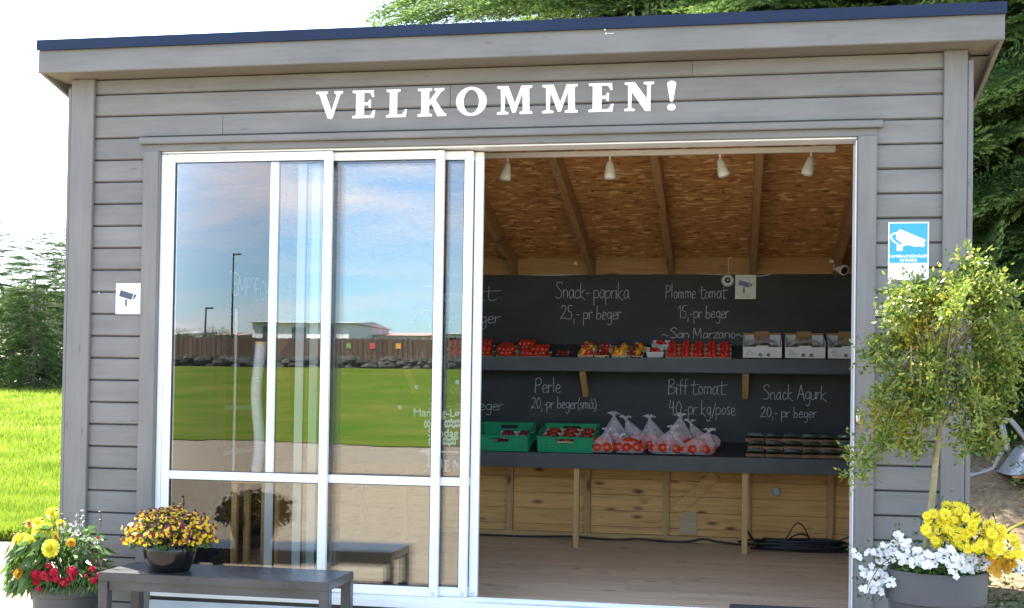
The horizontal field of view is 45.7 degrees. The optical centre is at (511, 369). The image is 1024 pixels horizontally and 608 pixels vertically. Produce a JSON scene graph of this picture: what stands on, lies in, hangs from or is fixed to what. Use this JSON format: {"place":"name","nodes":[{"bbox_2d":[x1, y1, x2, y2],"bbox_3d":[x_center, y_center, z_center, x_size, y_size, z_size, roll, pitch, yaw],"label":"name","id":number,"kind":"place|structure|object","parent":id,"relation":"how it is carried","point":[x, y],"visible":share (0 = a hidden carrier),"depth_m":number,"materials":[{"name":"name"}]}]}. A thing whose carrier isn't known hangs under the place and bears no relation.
{"place":"outdoors","nodes":[
{"label":"outdoors","id":0,"kind":"place"},
{"bbox_2d":[0,381,61,539],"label":"grass","id":1,"kind":"structure","parent":0,"point":[30,442],"depth_m":18.32,"materials":[{"name":"plant"}]},
{"bbox_2d":[0,0,614,355],"label":"sky","id":2,"kind":"structure","parent":0,"point":[33,112],"materials":[{"name":"white"}]},
{"bbox_2d":[291,151,473,597],"bbox_3d":[-0.690,0.016,6.437,0.960,2.331,0.040,1,-1,10],"label":"glass door","id":3,"kind":"structure","parent":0,"point":[461,482],"depth_m":6.37,"materials":[{"name":"white plastic"}]},
{"bbox_2d":[0,540,1023,607],"bbox_3d":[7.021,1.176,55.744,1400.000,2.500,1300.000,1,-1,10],"label":"ground","id":4,"kind":"structure","parent":0,"point":[16,602],"depth_m":7.79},
{"bbox_2d":[0,507,121,607],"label":"dahlia planter","id":5,"kind":"object","parent":4,"relation":"on","point":[43,581],"visible":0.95,"depth_m":6.10,"materials":[{"name":"multicoloured plant"}]},
{"bbox_2d":[98,562,353,607],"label":"garden bench","id":6,"kind":"object","parent":4,"relation":"on","point":[137,579],"visible":1,"depth_m":5.84,"materials":[{"name":"wood"}]},
{"bbox_2d":[120,503,218,572],"bbox_3d":[-1.679,0.828,5.997,0.486,0.325,0.415,1,-1,10],"label":"pansy pot","id":7,"kind":"object","parent":6,"relation":"on","point":[172,548],"visible":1,"depth_m":5.89,"materials":[{"name":"black ceramic"}]},
{"bbox_2d":[36,1,1006,607],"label":"farm shop","id":8,"kind":"structure","parent":4,"relation":"on","point":[884,99],"depth_m":6.66,"materials":[{"name":"grey paint"}]},
{"bbox_2d":[116,283,140,313],"bbox_3d":[-2.083,-0.383,6.597,0.144,0.168,0.006,1,-1,10],"label":"camera sign","id":9,"kind":"object","parent":8,"relation":"attached to","point":[128,296],"visible":1,"depth_m":6.60,"materials":[{"name":"white"}]},
{"bbox_2d":[172,254,268,563],"bbox_3d":[-1.886,0.245,7.782,0.466,1.870,0.820,1,-1,10],"label":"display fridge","id":10,"kind":"object","parent":8,"relation":"in","point":[221,326],"visible":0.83,"depth_m":7.39,"materials":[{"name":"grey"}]},
{"bbox_2d":[160,151,333,569],"bbox_3d":[-1.424,0.006,6.502,0.935,2.331,0.030,1,-1,10],"label":"glass door","id":11,"kind":"structure","parent":8,"relation":"attached to","point":[168,474],"depth_m":6.48,"materials":[{"name":"white plastic"}]},
{"bbox_2d":[230,481,280,567],"bbox_3d":[-1.474,0.921,6.992,0.220,0.604,0.220,1,-1,10],"label":"stool","id":12,"kind":"object","parent":8,"relation":"on","point":[235,522],"visible":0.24,"depth_m":7.04,"materials":[{"name":"brown wood"}]},
{"bbox_2d":[250,342,266,471],"bbox_3d":[-1.464,0.230,7.004,0.092,0.776,0.066,1,-1,10],"label":"cup stack","id":13,"kind":"object","parent":12,"relation":"on","point":[257,407],"visible":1,"depth_m":6.98,"materials":[{"name":"plastic"}]},
{"bbox_2d":[263,150,445,596],"bbox_3d":[-0.839,0.014,6.427,0.955,2.331,0.040,1,-1,10],"label":"glass door","id":14,"kind":"structure","parent":8,"relation":"attached to","point":[432,481],"depth_m":6.38,"materials":[{"name":"white plastic"}]},
{"bbox_2d":[305,152,484,596],"bbox_3d":[-0.627,0.018,6.462,0.942,2.331,0.040,1,-1,10],"label":"glass door","id":15,"kind":"structure","parent":8,"relation":"attached to","point":[476,372],"depth_m":6.40,"materials":[{"name":"white plastic"}]},
{"bbox_2d":[276,433,849,554],"bbox_3d":[0.373,0.906,9.005,4.493,0.761,0.562,1,-1,10],"label":"display counter","id":16,"kind":"object","parent":8,"relation":"on","point":[728,457],"visible":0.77,"depth_m":8.74,"materials":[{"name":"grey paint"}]},
{"bbox_2d":[480,421,536,451],"bbox_3d":[-0.051,0.495,8.979,0.418,0.119,0.318,1,16,13],"label":"plastic crate","id":17,"kind":"object","parent":16,"relation":"on","point":[490,431],"visible":0.77,"depth_m":8.87,"materials":[{"name":"plastic"}]},
{"bbox_2d":[499,430,517,438],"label":"berry punnet","id":18,"kind":"object","parent":17,"relation":"in","point":[509,432],"visible":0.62,"depth_m":9.05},
{"bbox_2d":[515,430,532,435],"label":"berry punnet","id":19,"kind":"object","parent":17,"relation":"on","point":[523,433],"visible":0.52,"depth_m":9.02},
{"bbox_2d":[536,423,599,452],"bbox_3d":[0.415,0.501,8.894,0.418,0.119,0.318,1,16,13],"label":"plastic crate","id":20,"kind":"object","parent":16,"relation":"on","point":[578,445],"visible":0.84,"depth_m":8.77,"materials":[{"name":"plastic"}]},
{"bbox_2d":[544,427,562,432],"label":"berry punnet","id":21,"kind":"object","parent":20,"relation":"in","point":[555,429],"visible":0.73,"depth_m":8.99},
{"bbox_2d":[557,436,573,442],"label":"berry punnet","id":22,"kind":"object","parent":20,"relation":"in","point":[565,440],"visible":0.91,"depth_m":8.77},
{"bbox_2d":[559,432,577,436],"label":"berry punnet","id":23,"kind":"object","parent":20,"relation":"in","point":[570,434],"visible":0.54,"depth_m":8.88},
{"bbox_2d":[562,427,579,432],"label":"berry punnet","id":24,"kind":"object","parent":20,"relation":"in","point":[571,430],"visible":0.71,"depth_m":8.97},
{"bbox_2d":[593,428,614,451],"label":"tomato bag","id":25,"kind":"object","parent":16,"relation":"on","point":[605,444],"visible":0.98,"depth_m":8.72,"materials":[{"name":"red"}]},
{"bbox_2d":[602,411,627,443],"bbox_3d":[0.764,0.437,8.917,0.227,0.274,0.164,1,-1,10],"label":"tomato bag","id":26,"kind":"object","parent":16,"relation":"on","point":[615,438],"visible":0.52,"depth_m":8.89,"materials":[{"name":"white"}]},
{"bbox_2d":[614,433,645,452],"bbox_3d":[0.844,0.529,8.729,0.236,0.140,0.181,1,-1,10],"label":"tomato bag","id":27,"kind":"object","parent":16,"relation":"on","point":[626,444],"visible":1,"depth_m":8.69,"materials":[{"name":"red"}]},
{"bbox_2d":[622,415,645,440],"bbox_3d":[0.910,0.452,8.913,0.249,0.242,0.168,1,-1,10],"label":"tomato bag","id":28,"kind":"object","parent":16,"relation":"on","point":[635,436],"visible":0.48,"depth_m":8.89,"materials":[{"name":"white"}]},
{"bbox_2d":[638,415,666,447],"bbox_3d":[1.029,0.453,8.851,0.232,0.255,0.178,1,-1,10],"label":"tomato bag","id":29,"kind":"object","parent":16,"relation":"on","point":[649,439],"visible":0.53,"depth_m":8.83,"materials":[{"name":"white"}]},
{"bbox_2d":[648,425,683,453],"bbox_3d":[1.110,0.497,8.680,0.266,0.211,0.203,1,-1,10],"label":"tomato bag","id":30,"kind":"object","parent":16,"relation":"on","point":[664,445],"visible":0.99,"depth_m":8.64,"materials":[{"name":"red"}]},
{"bbox_2d":[667,415,692,443],"bbox_3d":[1.222,0.443,8.835,0.232,0.273,0.178,1,-1,10],"label":"tomato bag","id":31,"kind":"object","parent":16,"relation":"on","point":[683,437],"visible":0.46,"depth_m":8.80,"materials":[{"name":"white"}]},
{"bbox_2d":[680,428,715,454],"bbox_3d":[1.320,0.507,8.640,0.259,0.196,0.190,1,-1,10],"label":"tomato bag","id":32,"kind":"object","parent":16,"relation":"on","point":[692,446],"visible":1,"depth_m":8.61,"materials":[{"name":"red"}]},
{"bbox_2d":[686,419,709,443],"bbox_3d":[1.361,0.467,8.840,0.229,0.221,0.153,1,-1,10],"label":"tomato bag","id":33,"kind":"object","parent":16,"relation":"on","point":[696,435],"visible":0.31,"depth_m":8.81,"materials":[{"name":"white"}]},
{"bbox_2d":[701,434,720,449],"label":"tomato bag","id":34,"kind":"object","parent":16,"relation":"on","point":[712,436],"visible":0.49,"depth_m":8.76,"materials":[{"name":"white"}]},
{"bbox_2d":[745,448,764,456],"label":"cucumber punnet","id":35,"kind":"object","parent":16,"relation":"on","point":[754,452],"visible":1,"depth_m":8.56,"materials":[{"name":"food"}]},
{"bbox_2d":[746,440,765,449],"bbox_3d":[1.732,0.528,8.613,0.131,0.065,0.102,1,7,5],"label":"cucumber punnet","id":36,"kind":"object","parent":35,"relation":"on","point":[755,444],"visible":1,"depth_m":8.57,"materials":[{"name":"food"}]},
{"bbox_2d":[745,432,764,441],"bbox_3d":[1.728,0.474,8.638,0.131,0.065,0.102,1,10,17],"label":"cucumber punnet","id":37,"kind":"object","parent":36,"relation":"on","point":[750,436],"visible":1,"depth_m":8.60,"materials":[{"name":"food"}]},
{"bbox_2d":[763,448,783,456],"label":"cucumber punnet","id":38,"kind":"object","parent":16,"relation":"on","point":[771,452],"visible":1,"depth_m":8.53,"materials":[{"name":"food"}]},
{"bbox_2d":[764,440,783,449],"bbox_3d":[1.849,0.530,8.586,0.131,0.065,0.102,1,8,10],"label":"cucumber punnet","id":39,"kind":"object","parent":38,"relation":"on","point":[774,444],"visible":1,"depth_m":8.55,"materials":[{"name":"food"}]},
{"bbox_2d":[764,432,783,441],"bbox_3d":[1.854,0.476,8.612,0.131,0.065,0.102,1,9,5],"label":"cucumber punnet","id":40,"kind":"object","parent":39,"relation":"on","point":[770,436],"visible":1,"depth_m":8.57,"materials":[{"name":"food"}]},
{"bbox_2d":[782,448,800,457],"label":"cucumber punnet","id":41,"kind":"object","parent":16,"relation":"on","point":[791,453],"visible":0.99,"depth_m":8.51,"materials":[{"name":"food"}]},
{"bbox_2d":[783,441,802,449],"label":"cucumber punnet","id":42,"kind":"object","parent":41,"relation":"on","point":[792,444],"visible":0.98,"depth_m":8.53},
{"bbox_2d":[783,433,801,441],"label":"cucumber punnet","id":43,"kind":"object","parent":42,"relation":"on","point":[792,437],"visible":1,"depth_m":8.55,"materials":[{"name":"food"}]},
{"bbox_2d":[800,449,819,457],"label":"cucumber punnet","id":44,"kind":"object","parent":16,"relation":"on","point":[809,453],"visible":0.98,"depth_m":8.49,"materials":[{"name":"food"}]},
{"bbox_2d":[801,441,820,450],"bbox_3d":[2.102,0.533,8.546,0.131,0.065,0.102,1,10,5],"label":"cucumber punnet","id":45,"kind":"object","parent":44,"relation":"on","point":[811,445],"visible":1,"depth_m":8.51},
{"bbox_2d":[801,433,820,442],"bbox_3d":[2.106,0.479,8.566,0.131,0.065,0.102,1,10,11],"label":"cucumber punnet","id":46,"kind":"object","parent":45,"relation":"on","point":[807,437],"visible":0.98,"depth_m":8.53,"materials":[{"name":"food"}]},
{"bbox_2d":[819,449,838,458],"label":"cucumber punnet","id":47,"kind":"object","parent":16,"relation":"on","point":[829,453],"visible":1,"depth_m":8.47,"materials":[{"name":"food"}]},
{"bbox_2d":[819,442,838,450],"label":"cucumber punnet","id":48,"kind":"object","parent":47,"relation":"on","point":[829,445],"visible":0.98,"depth_m":8.49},
{"bbox_2d":[818,433,837,442],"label":"cucumber punnet","id":49,"kind":"object","parent":48,"relation":"on","point":[827,437],"visible":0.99,"depth_m":8.51,"materials":[{"name":"food"}]},
{"bbox_2d":[836,450,849,458],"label":"cucumber punnet","id":50,"kind":"object","parent":16,"relation":"on","point":[841,452],"visible":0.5,"depth_m":8.45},
{"bbox_2d":[837,442,849,451],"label":"cucumber punnet","id":51,"kind":"object","parent":50,"relation":"on","point":[843,444],"visible":0.36,"depth_m":8.46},
{"bbox_2d":[836,434,849,442],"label":"cucumber punnet","id":52,"kind":"object","parent":51,"relation":"on","point":[841,439],"visible":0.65,"depth_m":8.49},
{"bbox_2d":[277,342,850,399],"bbox_3d":[0.412,0.005,9.159,4.493,0.402,0.298,1,-1,10],"label":"wall shelf","id":53,"kind":"object","parent":8,"relation":"attached to","point":[407,357],"depth_m":9.05,"materials":[{"name":"grey paint"}]},
{"bbox_2d":[446,347,460,355],"bbox_3d":[-0.411,-0.124,9.229,0.158,0.074,0.105,1,22,14],"label":"tomato tray","id":54,"kind":"object","parent":53,"relation":"on","point":[454,351],"visible":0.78,"depth_m":9.19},
{"bbox_2d":[447,338,460,350],"bbox_3d":[-0.415,-0.181,9.337,0.158,0.104,0.106,1,22,8],"label":"tomato tray","id":55,"kind":"object","parent":53,"relation":"on","point":[455,342],"visible":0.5,"depth_m":9.29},
{"bbox_2d":[482,343,495,355],"bbox_3d":[-0.212,-0.134,9.187,0.158,0.104,0.108,1,22,13],"label":"tomato tray","id":56,"kind":"object","parent":53,"relation":"on","point":[487,350],"visible":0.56,"depth_m":9.14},
{"bbox_2d":[496,344,517,356],"bbox_3d":[-0.041,-0.132,9.156,0.158,0.105,0.108,1,22,7],"label":"tomato tray","id":57,"kind":"object","parent":53,"relation":"on","point":[505,350],"visible":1,"depth_m":9.12,"materials":[{"name":"food"}]},
{"bbox_2d":[516,347,535,356],"bbox_3d":[0.117,-0.118,9.132,0.158,0.077,0.106,1,22,15],"label":"tomato tray","id":58,"kind":"object","parent":53,"relation":"on","point":[525,352],"visible":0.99,"depth_m":9.09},
{"bbox_2d":[516,338,536,350],"bbox_3d":[0.119,-0.175,9.239,0.158,0.106,0.108,1,22,12],"label":"tomato tray","id":59,"kind":"object","parent":53,"relation":"on","point":[524,343],"visible":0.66,"depth_m":9.20,"materials":[{"name":"food"}]},
{"bbox_2d":[530,344,551,356],"bbox_3d":[0.213,-0.131,9.110,0.158,0.103,0.107,1,22,11],"label":"tomato tray","id":60,"kind":"object","parent":53,"relation":"on","point":[539,350],"visible":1,"depth_m":9.07,"materials":[{"name":"food"}]},
{"bbox_2d":[555,350,570,356],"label":"pepper punnet","id":61,"kind":"object","parent":53,"relation":"on","point":[559,353],"visible":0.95,"depth_m":9.06,"materials":[{"name":"red"}]},
{"bbox_2d":[578,347,593,356],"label":"pepper punnet","id":62,"kind":"object","parent":53,"relation":"in","point":[586,352],"visible":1,"depth_m":9.02,"materials":[{"name":"multicoloured"}]},
{"bbox_2d":[580,341,596,351],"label":"pepper punnet","id":63,"kind":"object","parent":53,"relation":"in","point":[589,344],"visible":0.59,"depth_m":9.11,"materials":[{"name":"multicoloured"}]},
{"bbox_2d":[594,347,610,357],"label":"pepper punnet","id":64,"kind":"object","parent":53,"relation":"in","point":[603,352],"visible":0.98,"depth_m":9.00,"materials":[{"name":"red"}]},
{"bbox_2d":[597,342,613,351],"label":"pepper punnet","id":65,"kind":"object","parent":53,"relation":"in","point":[608,345],"visible":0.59,"depth_m":9.09,"materials":[{"name":"red"}]},
{"bbox_2d":[611,346,627,357],"bbox_3d":[0.795,-0.117,9.008,0.119,0.108,0.097,1,22,8],"label":"pepper punnet","id":66,"kind":"object","parent":53,"relation":"in","point":[620,352],"visible":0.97,"depth_m":8.97,"materials":[{"name":"yellow"}]},
{"bbox_2d":[614,342,629,351],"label":"pepper punnet","id":67,"kind":"object","parent":53,"relation":"in","point":[625,345],"visible":0.55,"depth_m":9.06,"materials":[{"name":"multicoloured"}]},
{"bbox_2d":[627,346,643,357],"bbox_3d":[0.916,-0.114,8.987,0.118,0.103,0.103,1,22,13],"label":"pepper punnet","id":68,"kind":"object","parent":53,"relation":"in","point":[636,352],"visible":0.98,"depth_m":8.95,"materials":[{"name":"multicoloured"}]},
{"bbox_2d":[631,341,646,352],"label":"pepper punnet","id":69,"kind":"object","parent":53,"relation":"in","point":[640,344],"visible":0.59,"depth_m":9.05,"materials":[{"name":"multicoloured"}]},
{"bbox_2d":[646,347,663,357],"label":"tomato punnet","id":70,"kind":"object","parent":53,"relation":"on","point":[652,352],"visible":1,"depth_m":8.93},
{"bbox_2d":[651,340,669,349],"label":"tomato punnet","id":71,"kind":"object","parent":53,"relation":"on","point":[664,344],"visible":0.83,"depth_m":9.06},
{"bbox_2d":[665,349,678,357],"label":"tomato punnet","id":72,"kind":"object","parent":53,"relation":"on","point":[673,353],"visible":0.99,"depth_m":8.90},
{"bbox_2d":[678,349,691,357],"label":"tomato punnet","id":73,"kind":"object","parent":53,"relation":"on","point":[686,353],"visible":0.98,"depth_m":8.89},
{"bbox_2d":[679,340,692,348],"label":"tomato punnet","id":74,"kind":"object","parent":53,"relation":"on","point":[687,342],"visible":0.57,"depth_m":9.07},
{"bbox_2d":[691,350,704,358],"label":"tomato punnet","id":75,"kind":"object","parent":53,"relation":"on","point":[697,354],"visible":0.99,"depth_m":8.87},
{"bbox_2d":[705,349,718,358],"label":"tomato punnet","id":76,"kind":"object","parent":53,"relation":"on","point":[711,354],"visible":0.98,"depth_m":8.85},
{"bbox_2d":[717,350,730,358],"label":"tomato punnet","id":77,"kind":"object","parent":53,"relation":"on","point":[723,354],"visible":1,"depth_m":8.84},
{"bbox_2d":[743,331,781,357],"bbox_3d":[1.832,-0.183,8.908,0.276,0.178,0.227,1,6,10],"label":"produce carton","id":78,"kind":"object","parent":53,"relation":"on","point":[761,344],"visible":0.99,"depth_m":8.86,"materials":[{"name":"white cardboard"}]},
{"bbox_2d":[784,331,824,357],"bbox_3d":[2.129,-0.179,8.854,0.281,0.178,0.227,1,6,10],"label":"produce carton","id":79,"kind":"object","parent":53,"relation":"on","point":[803,344],"visible":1,"depth_m":8.84,"materials":[{"name":"white cardboard"}]},
{"bbox_2d":[826,332,850,358],"bbox_3d":[2.421,-0.176,8.801,0.273,0.178,0.227,1,6,10],"label":"produce carton","id":80,"kind":"object","parent":53,"relation":"on","point":[838,345],"visible":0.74,"depth_m":8.79,"materials":[{"name":"white cardboard"}]},
{"bbox_2d":[448,274,722,275],"bbox_3d":[0.541,-0.724,9.291,2.114,0.016,0.007,1,-1,10],"label":"thin cable","id":81,"kind":"object","parent":8,"relation":"attached to","point":[636,274],"visible":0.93,"depth_m":9.21,"materials":[{"name":"beige plastic"}]},
{"bbox_2d":[441,532,754,545],"bbox_3d":[0.628,1.272,9.225,2.388,0.045,0.015,1,-1,10],"label":"power cable","id":82,"kind":"object","parent":8,"relation":"on","point":[604,538],"visible":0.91,"depth_m":9.20,"materials":[{"name":"black plastic"}]},
{"bbox_2d":[485,144,835,180],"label":"lamp track","id":83,"kind":"structure","parent":8,"relation":"hanging from","point":[722,171],"depth_m":6.68,"materials":[{"name":"beige plastic"}]},
{"bbox_2d":[721,257,733,286],"bbox_3d":[1.648,-0.731,9.079,0.168,0.230,0.027,1,-1,10],"label":"security camera","id":84,"kind":"object","parent":8,"relation":"attached to","point":[727,280],"visible":1,"depth_m":9.08,"materials":[{"name":"grey plastic"}]},
{"bbox_2d":[735,275,755,298],"bbox_3d":[1.742,-0.615,9.070,0.152,0.182,0.006,1,-1,10],"label":"camera sign","id":85,"kind":"object","parent":8,"relation":"attached to","point":[745,286],"visible":1,"depth_m":9.07,"materials":[{"name":"grey"}]},
{"bbox_2d":[771,487,780,495],"bbox_3d":[1.968,0.911,9.052,0.072,0.071,0.026,1,-1,10],"label":"wall socket","id":86,"kind":"object","parent":8,"relation":"attached to","point":[775,491],"depth_m":9.04,"materials":[{"name":"grey plastic"}]},
{"bbox_2d":[737,522,848,552],"bbox_3d":[2.042,1.208,8.765,0.819,0.202,0.240,1,-1,10],"label":"cable coil","id":87,"kind":"object","parent":8,"relation":"on","point":[814,545],"visible":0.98,"depth_m":8.68,"materials":[{"name":"black"}]},
{"bbox_2d":[829,259,848,274],"bbox_3d":[2.368,-0.740,8.809,0.074,0.124,0.159,1,-1,-20],"label":"security camera","id":88,"kind":"object","parent":8,"relation":"attached to","point":[843,270],"depth_m":8.75,"materials":[{"name":"white"}]},
{"bbox_2d":[888,222,928,279],"bbox_3d":[1.914,-0.571,5.871,0.189,0.281,0.008,1,-1,10],"label":"surveillance sign","id":89,"kind":"object","parent":8,"relation":"attached to","point":[908,246],"visible":0.98,"depth_m":5.87,"materials":[{"name":"blue"}]},
{"bbox_2d":[471,0,1022,140],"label":"spruce tree","id":90,"kind":"object","parent":4,"relation":"on","point":[619,12],"depth_m":17.98,"materials":[{"name":"green plant"}]},
{"bbox_2d":[582,0,1023,346],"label":"spruce tree","id":91,"kind":"object","parent":4,"relation":"on","point":[1010,28],"depth_m":14.62,"materials":[{"name":"green plant"}]},
{"bbox_2d":[827,0,1022,243],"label":"spruce tree","id":92,"kind":"object","parent":4,"relation":"on","point":[850,3],"depth_m":15.21,"materials":[{"name":"green plant"}]},
{"bbox_2d":[833,238,1023,607],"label":"potted tree","id":93,"kind":"object","parent":4,"relation":"on","point":[925,577],"visible":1,"depth_m":4.92,"materials":[{"name":"green plant"}]},
{"bbox_2d":[864,0,1023,496],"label":"spruce tree","id":94,"kind":"object","parent":4,"relation":"on","point":[993,95],"visible":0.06,"depth_m":12.38,"materials":[{"name":"green plant"}]},
{"bbox_2d":[970,432,1023,599],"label":"soil bank","id":95,"kind":"structure","parent":4,"relation":"on","point":[1001,491],"depth_m":10.41,"materials":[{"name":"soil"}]},
{"bbox_2d":[970,418,1023,478],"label":"wheelbarrow","id":96,"kind":"object","parent":95,"relation":"on","point":[1005,468],"visible":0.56,"depth_m":10.69,"materials":[{"name":"metal"}]},
{"bbox_2d":[972,7,1023,432],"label":"spruce tree","id":97,"kind":"object","parent":95,"relation":"on","point":[990,215],"visible":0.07,"depth_m":13.15,"materials":[{"name":"green plant"}]},
{"bbox_2d":[971,7,1023,439],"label":"spruce tree","id":98,"kind":"object","parent":4,"relation":"on","point":[998,242],"visible":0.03,"depth_m":12.77,"materials":[{"name":"green plant"}]},
{"bbox_2d":[984,577,1023,607],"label":"weeds","id":99,"kind":"object","parent":4,"relation":"on","point":[1019,601],"visible":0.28,"depth_m":7.84,"materials":[{"name":"green plant"}]},
{"bbox_2d":[730,604,813,607],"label":"door mat","id":100,"kind":"object","parent":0,"point":[747,606],"depth_m":6.35,"materials":[{"name":"grey"}]},
{"bbox_3d":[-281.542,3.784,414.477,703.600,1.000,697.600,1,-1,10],"label":"lawn","id":101,"kind":"structure","parent":0,"visible":0},
{"bbox_2d":[0,356,38,380],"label":"leafy tree","id":102,"kind":"object","parent":101,"relation":"on","point":[2,359],"visible":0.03,"depth_m":43.30,"materials":[{"name":"green plant"}]},
{"bbox_2d":[0,222,54,385],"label":"spruce tree","id":103,"kind":"object","parent":101,"relation":"on","point":[9,233],"visible":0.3,"depth_m":41.80,"materials":[{"name":"green plant"}]},
{"bbox_2d":[0,282,62,382],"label":"leafy tree","id":104,"kind":"object","parent":101,"relation":"on","point":[43,299],"visible":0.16,"depth_m":44.63,"materials":[{"name":"green plant"}]},
{"bbox_2d":[0,229,64,391],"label":"spruce tree","id":105,"kind":"object","parent":101,"relation":"on","point":[45,347],"visible":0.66,"depth_m":39.18,"materials":[{"name":"green plant"}]},
{"bbox_2d":[9,287,63,354],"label":"leafy tree","id":106,"kind":"object","parent":101,"relation":"on","point":[38,327],"visible":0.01,"depth_m":44.95,"materials":[{"name":"green plant"}]},
{"bbox_2d":[9,228,65,387],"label":"spruce tree","id":107,"kind":"object","parent":101,"relation":"on","point":[41,294],"visible":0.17,"depth_m":41.97,"materials":[{"name":"green plant"}]},
{"bbox_2d":[17,240,64,352],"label":"spruce tree","id":108,"kind":"object","parent":101,"relation":"on","point":[49,257],"visible":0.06,"depth_m":50.01,"materials":[{"name":"green plant"}]},
{"bbox_2d":[363,0,692,25],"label":"spruce tree","id":109,"kind":"object","parent":101,"relation":"on","point":[533,16],"visible":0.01,"depth_m":19.86,"materials":[{"name":"green plant"}]},
{"bbox_2d":[361,0,1008,435],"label":"spruce tree","id":110,"kind":"object","parent":101,"relation":"on","point":[485,6],"visible":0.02,"depth_m":16.81,"materials":[{"name":"green plant"}]},
{"bbox_2d":[420,0,1023,428],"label":"spruce tree","id":111,"kind":"object","parent":101,"relation":"on","point":[714,6],"visible":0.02,"depth_m":14.06,"materials":[{"name":"green plant"}]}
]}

